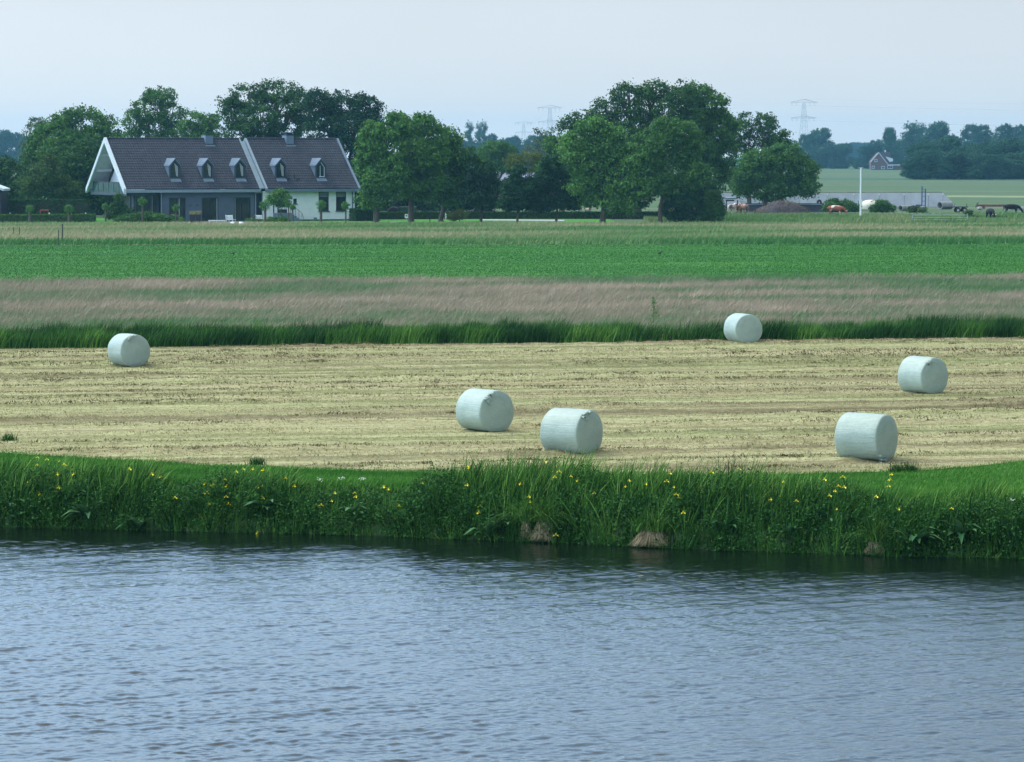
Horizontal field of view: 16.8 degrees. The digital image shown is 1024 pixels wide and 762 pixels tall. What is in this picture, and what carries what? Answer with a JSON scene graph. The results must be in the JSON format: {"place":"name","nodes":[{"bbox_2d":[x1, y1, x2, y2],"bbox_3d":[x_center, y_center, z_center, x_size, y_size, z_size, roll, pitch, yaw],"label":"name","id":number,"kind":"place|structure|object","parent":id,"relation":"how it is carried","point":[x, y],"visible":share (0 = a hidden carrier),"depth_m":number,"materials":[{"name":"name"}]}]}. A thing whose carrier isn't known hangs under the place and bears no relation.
{"place":"outdoors","nodes":[
{"label":"outdoors","id":0,"kind":"place"},
{"bbox_2d":[0,185,9,213],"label":"garage","id":1,"kind":"structure","parent":0,"point":[3,199],"depth_m":407.81,"materials":[{"name":"black paint"}]},
{"bbox_2d":[2,217,611,222],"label":"lawn","id":2,"kind":"structure","parent":0,"point":[99,219],"depth_m":415.57,"materials":[{"name":"green plant"}]},
{"bbox_2d":[15,152,83,199],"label":"broadleaf tree","id":3,"kind":"object","parent":2,"relation":"on","point":[40,181],"visible":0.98,"depth_m":430.16,"materials":[{"name":"green plant"}]},
{"bbox_2d":[7,198,92,214],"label":"clipped hedge","id":4,"kind":"object","parent":2,"relation":"on","point":[45,206],"visible":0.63,"depth_m":412.21,"materials":[{"name":"green plant"}]},
{"bbox_2d":[86,132,360,221],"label":"farmhouse","id":5,"kind":"object","parent":2,"relation":"on","point":[209,177],"visible":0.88,"depth_m":412.52,"materials":[{"name":"tile"}]},
{"bbox_2d":[169,198,185,219],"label":"french door","id":6,"kind":"structure","parent":5,"relation":"in","point":[180,201],"depth_m":407.77,"materials":[{"name":"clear glass"}]},
{"bbox_2d":[202,198,217,220],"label":"french door","id":7,"kind":"structure","parent":5,"relation":"in","point":[209,206],"depth_m":409.37,"materials":[{"name":"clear glass"}]},
{"bbox_2d":[234,197,250,220],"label":"french door","id":8,"kind":"structure","parent":5,"relation":"in","point":[242,205],"depth_m":411.17,"materials":[{"name":"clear glass"}]},
{"bbox_2d":[335,192,346,211],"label":"window","id":9,"kind":"structure","parent":5,"relation":"in","point":[340,196],"depth_m":416.32,"materials":[{"name":"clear glass"}]},
{"bbox_2d":[264,188,291,216],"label":"fruit tree","id":10,"kind":"object","parent":2,"relation":"on","point":[280,197],"visible":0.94,"depth_m":403.83,"materials":[{"name":"green plant"}]},
{"bbox_2d":[348,208,379,220],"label":"clipped hedge","id":11,"kind":"object","parent":2,"relation":"on","point":[357,214],"visible":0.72,"depth_m":411.34,"materials":[{"name":"green plant"}]},
{"bbox_2d":[391,109,451,221],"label":"broadleaf tree","id":12,"kind":"object","parent":2,"relation":"on","point":[426,157],"visible":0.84,"depth_m":400.00,"materials":[{"name":"green plant"}]},
{"bbox_2d":[426,123,494,221],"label":"broadleaf tree","id":13,"kind":"object","parent":2,"relation":"on","point":[460,161],"visible":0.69,"depth_m":406.42,"materials":[{"name":"green plant"}]},
{"bbox_2d":[456,160,503,221],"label":"broadleaf tree","id":14,"kind":"object","parent":2,"relation":"on","point":[479,182],"visible":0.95,"depth_m":404.37,"materials":[{"name":"green plant"}]},
{"bbox_2d":[0,526,1023,761],"bbox_3d":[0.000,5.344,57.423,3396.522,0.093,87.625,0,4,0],"label":"river water","id":15,"kind":"structure","parent":0,"point":[118,645],"depth_m":63.32,"materials":[{"name":"blue liquid"}]},
{"bbox_2d":[0,336,1023,473],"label":"stubble field","id":16,"kind":"structure","parent":0,"point":[1016,444],"depth_m":110.97,"materials":[{"name":"beige plant"}]},
{"bbox_2d":[108,333,149,366],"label":"silage bale","id":17,"kind":"object","parent":16,"relation":"on","point":[127,349],"visible":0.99,"depth_m":130.55},
{"bbox_2d":[456,388,513,431],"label":"silage bale","id":18,"kind":"object","parent":16,"relation":"on","point":[487,410],"visible":1,"depth_m":100.30},
{"bbox_2d":[540,408,602,453],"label":"silage bale","id":19,"kind":"object","parent":16,"relation":"on","point":[561,428],"visible":0.98,"depth_m":92.69},
{"bbox_2d":[724,313,761,342],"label":"silage bale","id":20,"kind":"object","parent":16,"relation":"on","point":[741,327],"visible":0.98,"depth_m":146.92},
{"bbox_2d":[835,412,897,461],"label":"silage bale","id":21,"kind":"object","parent":16,"relation":"on","point":[871,436],"visible":1,"depth_m":90.76},
{"bbox_2d":[898,356,947,393],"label":"silage bale","id":22,"kind":"object","parent":16,"relation":"on","point":[922,374],"visible":0.99,"depth_m":116.37},
{"bbox_2d":[0,270,1023,337],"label":"pink grass","id":23,"kind":"structure","parent":0,"point":[284,301],"depth_m":183.63,"materials":[{"name":"plant"}]},
{"bbox_2d":[0,243,1023,282],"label":"green field","id":24,"kind":"structure","parent":0,"point":[510,269],"depth_m":261.58,"materials":[{"name":"green plant"}]},
{"bbox_2d":[0,450,1023,501],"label":"turf grass","id":25,"kind":"structure","parent":0,"point":[325,475],"depth_m":87.09,"materials":[{"name":"green plant"}]},
{"bbox_2d":[0,158,1023,557],"bbox_3d":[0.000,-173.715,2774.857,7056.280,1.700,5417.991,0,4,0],"label":"ground","id":26,"kind":"structure","parent":0,"point":[978,186],"depth_m":728.60,"materials":[{"name":"green plant"}]},
{"bbox_2d":[0,129,16,165],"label":"distant tree","id":27,"kind":"object","parent":26,"relation":"on","point":[8,137],"visible":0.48,"depth_m":1891.20,"materials":[{"name":"green plant"}]},
{"bbox_2d":[0,155,45,199],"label":"broadleaf tree","id":28,"kind":"object","parent":26,"relation":"on","point":[7,171],"visible":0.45,"depth_m":447.89,"materials":[{"name":"green plant"}]},
{"bbox_2d":[16,116,48,156],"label":"thin tree","id":29,"kind":"object","parent":26,"relation":"on","point":[35,120],"visible":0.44,"depth_m":497.93,"materials":[{"name":"green plant"}]},
{"bbox_2d":[0,213,95,222],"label":"hedge","id":30,"kind":"object","parent":26,"relation":"on","point":[80,217],"visible":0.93,"depth_m":404.61,"materials":[{"name":"green plant"}]},
{"bbox_2d":[18,102,127,175],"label":"broadleaf tree","id":31,"kind":"object","parent":26,"relation":"on","point":[62,131],"visible":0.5,"depth_m":452.43,"materials":[{"name":"green plant"}]},
{"bbox_2d":[62,477,107,519],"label":"dock plant","id":32,"kind":"object","parent":26,"relation":"on","point":[80,507],"visible":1,"depth_m":83.88,"materials":[{"name":"green plant"}]},
{"bbox_2d":[58,139,114,215],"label":"broadleaf tree","id":33,"kind":"object","parent":26,"relation":"on","point":[79,170],"visible":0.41,"depth_m":436.89,"materials":[{"name":"green plant"}]},
{"bbox_2d":[102,192,134,219],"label":"garden shrub","id":34,"kind":"object","parent":26,"relation":"on","point":[118,206],"visible":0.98,"depth_m":399.17,"materials":[{"name":"green plant"}]},
{"bbox_2d":[112,211,156,221],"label":"garden shrub","id":35,"kind":"object","parent":26,"relation":"on","point":[133,217],"visible":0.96,"depth_m":397.26,"materials":[{"name":"green plant"}]},
{"bbox_2d":[117,85,189,137],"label":"broadleaf tree","id":36,"kind":"object","parent":26,"relation":"on","point":[164,120],"visible":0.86,"depth_m":517.49,"materials":[{"name":"green plant"}]},
{"bbox_2d":[149,213,185,221],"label":"garden shrub","id":37,"kind":"object","parent":26,"relation":"on","point":[161,217],"visible":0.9,"depth_m":397.23,"materials":[{"name":"green plant"}]},
{"bbox_2d":[172,110,223,137],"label":"broadleaf tree","id":38,"kind":"object","parent":26,"relation":"on","point":[204,125],"visible":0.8,"depth_m":502.69,"materials":[{"name":"green plant"}]},
{"bbox_2d":[214,77,323,140],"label":"broadleaf tree","id":39,"kind":"object","parent":26,"relation":"on","point":[233,106],"visible":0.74,"depth_m":487.51,"materials":[{"name":"green plant"}]},
{"bbox_2d":[298,86,386,207],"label":"broadleaf tree","id":40,"kind":"object","parent":26,"relation":"on","point":[332,114],"visible":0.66,"depth_m":476.44,"materials":[{"name":"green plant"}]},
{"bbox_2d":[379,211,480,218],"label":"hedge","id":41,"kind":"object","parent":26,"relation":"on","point":[417,215],"visible":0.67,"depth_m":423.58,"materials":[{"name":"green plant"}]},
{"bbox_2d":[379,174,484,211],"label":"broadleaf tree","id":42,"kind":"object","parent":26,"relation":"on","point":[423,206],"visible":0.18,"depth_m":467.90,"materials":[{"name":"green plant"}]},
{"bbox_2d":[446,208,469,221],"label":"garden shrub","id":43,"kind":"object","parent":26,"relation":"on","point":[459,215],"visible":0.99,"depth_m":401.48,"materials":[{"name":"green plant"}]},
{"bbox_2d":[464,503,504,534],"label":"dock plant","id":44,"kind":"object","parent":26,"relation":"on","point":[488,531],"visible":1,"depth_m":81.36,"materials":[{"name":"green plant"}]},
{"bbox_2d":[473,137,522,194],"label":"broadleaf tree","id":45,"kind":"object","parent":26,"relation":"on","point":[497,150],"visible":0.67,"depth_m":557.17,"materials":[{"name":"green plant"}]},
{"bbox_2d":[0,459,1023,558],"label":"bank herbs","id":46,"kind":"object","parent":26,"relation":"on","point":[403,502],"visible":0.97,"depth_m":81.84,"materials":[{"name":"green plant"}]},
{"bbox_2d":[894,526,944,543],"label":"dock plant","id":47,"kind":"object","parent":46,"relation":"on","point":[919,536],"visible":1,"depth_m":78.02,"materials":[{"name":"green plant"}]},
{"bbox_2d":[939,519,980,543],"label":"dock plant","id":48,"kind":"object","parent":46,"relation":"on","point":[959,525],"visible":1,"depth_m":78.09,"materials":[{"name":"green plant"}]},
{"bbox_2d":[0,441,1023,558],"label":"reeds","id":49,"kind":"object","parent":26,"relation":"on","point":[525,476],"visible":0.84,"depth_m":81.57,"materials":[{"name":"green plant"}]},
{"bbox_2d":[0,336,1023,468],"bbox_3d":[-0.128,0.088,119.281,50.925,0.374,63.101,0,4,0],"label":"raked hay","id":50,"kind":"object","parent":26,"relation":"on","point":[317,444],"visible":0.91,"depth_m":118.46,"materials":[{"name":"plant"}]},
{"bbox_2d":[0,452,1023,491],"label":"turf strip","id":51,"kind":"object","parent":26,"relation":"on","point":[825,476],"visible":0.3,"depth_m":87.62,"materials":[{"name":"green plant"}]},
{"bbox_2d":[501,149,544,175],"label":"thin tree","id":52,"kind":"object","parent":26,"relation":"on","point":[523,157],"visible":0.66,"depth_m":468.74,"materials":[{"name":"green plant"}]},
{"bbox_2d":[488,491,574,540],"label":"sedge tussock","id":53,"kind":"object","parent":26,"relation":"on","point":[537,518],"visible":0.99,"depth_m":81.03,"materials":[{"name":"green plant"}]},
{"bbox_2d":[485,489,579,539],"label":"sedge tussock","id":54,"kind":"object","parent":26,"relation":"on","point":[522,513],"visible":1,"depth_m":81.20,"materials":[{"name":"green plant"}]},
{"bbox_2d":[521,127,555,156],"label":"thin tree","id":55,"kind":"object","parent":26,"relation":"on","point":[537,140],"visible":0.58,"depth_m":478.54,"materials":[{"name":"green plant"}]},
{"bbox_2d":[530,134,566,210],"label":"broadleaf tree","id":56,"kind":"object","parent":26,"relation":"on","point":[550,141],"visible":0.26,"depth_m":447.90,"materials":[{"name":"green plant"}]},
{"bbox_2d":[483,211,692,218],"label":"hedge","id":57,"kind":"object","parent":26,"relation":"on","point":[551,215],"visible":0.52,"depth_m":425.59,"materials":[{"name":"green plant"}]},
{"bbox_2d":[561,118,664,211],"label":"broadleaf tree","id":58,"kind":"object","parent":26,"relation":"on","point":[633,131],"visible":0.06,"depth_m":427.92,"materials":[{"name":"green plant"}]},
{"bbox_2d":[551,77,707,211],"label":"broadleaf tree","id":59,"kind":"object","parent":26,"relation":"on","point":[650,95],"visible":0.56,"depth_m":438.00,"materials":[{"name":"green plant"}]},
{"bbox_2d":[594,502,696,546],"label":"sedge tussock","id":60,"kind":"object","parent":26,"relation":"on","point":[647,536],"visible":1,"depth_m":80.00,"materials":[{"name":"green plant"}]},
{"bbox_2d":[676,79,743,194],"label":"broadleaf tree","id":61,"kind":"object","parent":26,"relation":"on","point":[721,123],"visible":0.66,"depth_m":442.86,"materials":[{"name":"green plant"}]},
{"bbox_2d":[723,111,780,202],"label":"broadleaf tree","id":62,"kind":"object","parent":26,"relation":"on","point":[768,134],"visible":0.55,"depth_m":498.09,"materials":[{"name":"green plant"}]},
{"bbox_2d":[727,139,822,205],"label":"broadleaf tree","id":63,"kind":"object","parent":26,"relation":"on","point":[764,172],"visible":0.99,"depth_m":475.86,"materials":[{"name":"green plant"}]},
{"bbox_2d":[763,128,795,200],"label":"broadleaf tree","id":64,"kind":"object","parent":26,"relation":"on","point":[784,133],"visible":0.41,"depth_m":503.21,"materials":[{"name":"green plant"}]},
{"bbox_2d":[746,203,823,211],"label":"store wall","id":65,"kind":"structure","parent":26,"relation":"on","point":[814,207],"depth_m":477.46,"materials":[{"name":"concrete"}]},
{"bbox_2d":[798,133,813,165],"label":"distant tree","id":66,"kind":"object","parent":26,"relation":"on","point":[806,144],"visible":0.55,"depth_m":1793.58,"materials":[{"name":"green plant"}]},
{"bbox_2d":[808,127,834,167],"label":"distant tree","id":67,"kind":"object","parent":26,"relation":"on","point":[819,138],"visible":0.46,"depth_m":1821.58,"materials":[{"name":"green plant"}]},
{"bbox_2d":[810,142,853,168],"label":"distant tree","id":68,"kind":"object","parent":26,"relation":"on","point":[828,152],"visible":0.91,"depth_m":1778.09,"materials":[{"name":"green plant"}]},
{"bbox_2d":[855,144,876,166],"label":"distant tree","id":69,"kind":"object","parent":26,"relation":"on","point":[865,151],"visible":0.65,"depth_m":1764.50,"materials":[{"name":"green plant"}]},
{"bbox_2d":[830,511,935,553],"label":"sedge tussock","id":70,"kind":"object","parent":26,"relation":"on","point":[877,530],"visible":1,"depth_m":78.47,"materials":[{"name":"green plant"}]},
{"bbox_2d":[869,150,901,169],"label":"brick farmhouse","id":71,"kind":"object","parent":26,"relation":"on","point":[880,160],"visible":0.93,"depth_m":1636.82,"materials":[{"name":"brown brick"}]},
{"bbox_2d":[882,126,900,165],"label":"distant tree","id":72,"kind":"object","parent":26,"relation":"on","point":[889,137],"visible":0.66,"depth_m":1684.36,"materials":[{"name":"green plant"}]},
{"bbox_2d":[891,139,907,164],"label":"distant tree","id":73,"kind":"object","parent":26,"relation":"on","point":[895,146],"visible":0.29,"depth_m":1777.81,"materials":[{"name":"green plant"}]},
{"bbox_2d":[897,121,920,163],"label":"distant tree","id":74,"kind":"object","parent":26,"relation":"on","point":[909,134],"visible":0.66,"depth_m":1743.75,"materials":[{"name":"green plant"}]},
{"bbox_2d":[899,151,931,179],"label":"distant tree","id":75,"kind":"object","parent":26,"relation":"on","point":[918,163],"visible":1,"depth_m":1047.32,"materials":[{"name":"green plant"}]},
{"bbox_2d":[903,142,935,178],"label":"distant tree","id":76,"kind":"object","parent":26,"relation":"on","point":[909,149],"visible":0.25,"depth_m":1076.44,"materials":[{"name":"green plant"}]},
{"bbox_2d":[819,178,1023,179],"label":"ditch edge","id":77,"kind":"object","parent":26,"relation":"on","point":[911,179],"visible":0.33,"depth_m":1051.35,"materials":[{"name":"green plant"}]},
{"bbox_2d":[931,150,974,179],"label":"distant tree","id":78,"kind":"object","parent":77,"relation":"on","point":[950,161],"visible":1,"depth_m":1051.57,"materials":[{"name":"green plant"}]},
{"bbox_2d":[909,149,940,178],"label":"distant tree","id":79,"kind":"object","parent":26,"relation":"on","point":[930,157],"visible":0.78,"depth_m":1055.08,"materials":[{"name":"green plant"}]},
{"bbox_2d":[921,120,955,144],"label":"distant tree","id":80,"kind":"object","parent":26,"relation":"on","point":[936,130],"visible":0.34,"depth_m":1711.66,"materials":[{"name":"green plant"}]},
{"bbox_2d":[934,135,962,153],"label":"distant tree","id":81,"kind":"object","parent":26,"relation":"on","point":[949,144],"visible":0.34,"depth_m":1113.53,"materials":[{"name":"green plant"}]},
{"bbox_2d":[960,124,991,145],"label":"distant tree","id":82,"kind":"object","parent":26,"relation":"on","point":[978,135],"visible":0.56,"depth_m":1741.21,"materials":[{"name":"green plant"}]},
{"bbox_2d":[964,153,1007,179],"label":"distant tree","id":83,"kind":"object","parent":26,"relation":"on","point":[986,161],"visible":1,"depth_m":1046.24,"materials":[{"name":"green plant"}]},
{"bbox_2d":[972,138,1007,178],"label":"distant tree","id":84,"kind":"object","parent":26,"relation":"on","point":[990,150],"visible":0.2,"depth_m":1077.16,"materials":[{"name":"green plant"}]},
{"bbox_2d":[992,123,1015,142],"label":"distant tree","id":85,"kind":"object","parent":26,"relation":"on","point":[1008,133],"visible":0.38,"depth_m":1713.85,"materials":[{"name":"green plant"}]},
{"bbox_2d":[985,157,1022,178],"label":"distant tree","id":86,"kind":"object","parent":26,"relation":"on","point":[1006,168],"visible":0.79,"depth_m":1056.02,"materials":[{"name":"green plant"}]},
{"bbox_2d":[990,138,1021,174],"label":"distant tree","id":87,"kind":"object","parent":26,"relation":"on","point":[1011,145],"visible":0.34,"depth_m":1093.56,"materials":[{"name":"green plant"}]},
{"bbox_2d":[1009,154,1023,178],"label":"distant tree","id":88,"kind":"object","parent":26,"relation":"on","point":[1020,165],"visible":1,"depth_m":1052.72,"materials":[{"name":"green plant"}]},
{"bbox_2d":[0,0,1023,157],"label":"sky","id":89,"kind":"structure","parent":0,"point":[496,62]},
{"bbox_2d":[0,220,1023,244],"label":"tan meadow","id":90,"kind":"structure","parent":0,"point":[471,244],"depth_m":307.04,"materials":[{"name":"plant"}]},
{"bbox_2d":[351,109,418,223],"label":"broadleaf tree","id":91,"kind":"object","parent":90,"relation":"on","point":[379,167],"visible":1,"depth_m":396.14,"materials":[{"name":"green plant"}]},
{"bbox_2d":[494,161,542,222],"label":"linden tree","id":92,"kind":"object","parent":90,"relation":"on","point":[517,189],"visible":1,"depth_m":394.60,"materials":[{"name":"green plant"}]},
{"bbox_2d":[530,153,582,221],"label":"linden tree","id":93,"kind":"object","parent":90,"relation":"on","point":[554,179],"visible":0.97,"depth_m":396.42,"materials":[{"name":"green plant"}]},
{"bbox_2d":[551,113,663,222],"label":"broadleaf tree","id":94,"kind":"object","parent":90,"relation":"on","point":[604,175],"visible":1,"depth_m":394.19,"materials":[{"name":"green plant"}]},
{"bbox_2d":[639,114,715,221],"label":"willow tree","id":95,"kind":"object","parent":90,"relation":"on","point":[673,134],"visible":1,"depth_m":393.96,"materials":[{"name":"green plant"}]},
{"bbox_2d":[657,182,724,221],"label":"evergreen bush","id":96,"kind":"object","parent":90,"relation":"on","point":[686,206],"visible":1,"depth_m":394.75,"materials":[{"name":"green plant"}]},
{"bbox_2d":[695,189,727,221],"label":"evergreen bush","id":97,"kind":"object","parent":90,"relation":"on","point":[717,211],"visible":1,"depth_m":393.96,"materials":[{"name":"green plant"}]},
{"bbox_2d":[746,212,912,214],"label":"farmyard soil","id":98,"kind":"structure","parent":0,"point":[833,213],"depth_m":462.87,"materials":[{"name":"brown soil"}]},
{"bbox_2d":[752,199,810,212],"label":"manure heap","id":99,"kind":"object","parent":98,"relation":"on","point":[779,206],"visible":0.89,"depth_m":467.63,"materials":[{"name":"soil"}]},
{"bbox_2d":[821,197,859,213],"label":"bramble bush","id":100,"kind":"object","parent":98,"relation":"on","point":[849,206],"visible":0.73,"depth_m":462.11,"materials":[{"name":"green plant"}]},
{"bbox_2d":[868,198,897,212],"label":"bramble bush","id":101,"kind":"object","parent":98,"relation":"on","point":[880,206],"visible":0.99,"depth_m":458.11,"materials":[{"name":"green plant"}]},
{"bbox_2d":[643,210,1023,222],"bbox_3d":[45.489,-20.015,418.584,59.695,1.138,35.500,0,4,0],"label":"rough grass","id":102,"kind":"structure","parent":0,"point":[1012,217],"depth_m":408.66,"materials":[{"name":"green plant"}]},
{"bbox_2d":[721,192,953,206],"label":"silage wall","id":103,"kind":"structure","parent":0,"point":[897,199],"depth_m":519.01,"materials":[{"name":"plastic"}]},
{"label":"meadow","id":104,"kind":"structure","parent":0,"visible":0},
{"bbox_2d":[0,311,1023,348],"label":"ditch reeds","id":105,"kind":"object","parent":104,"relation":"on","point":[62,335],"visible":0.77,"depth_m":147.56,"materials":[{"name":"green plant"}]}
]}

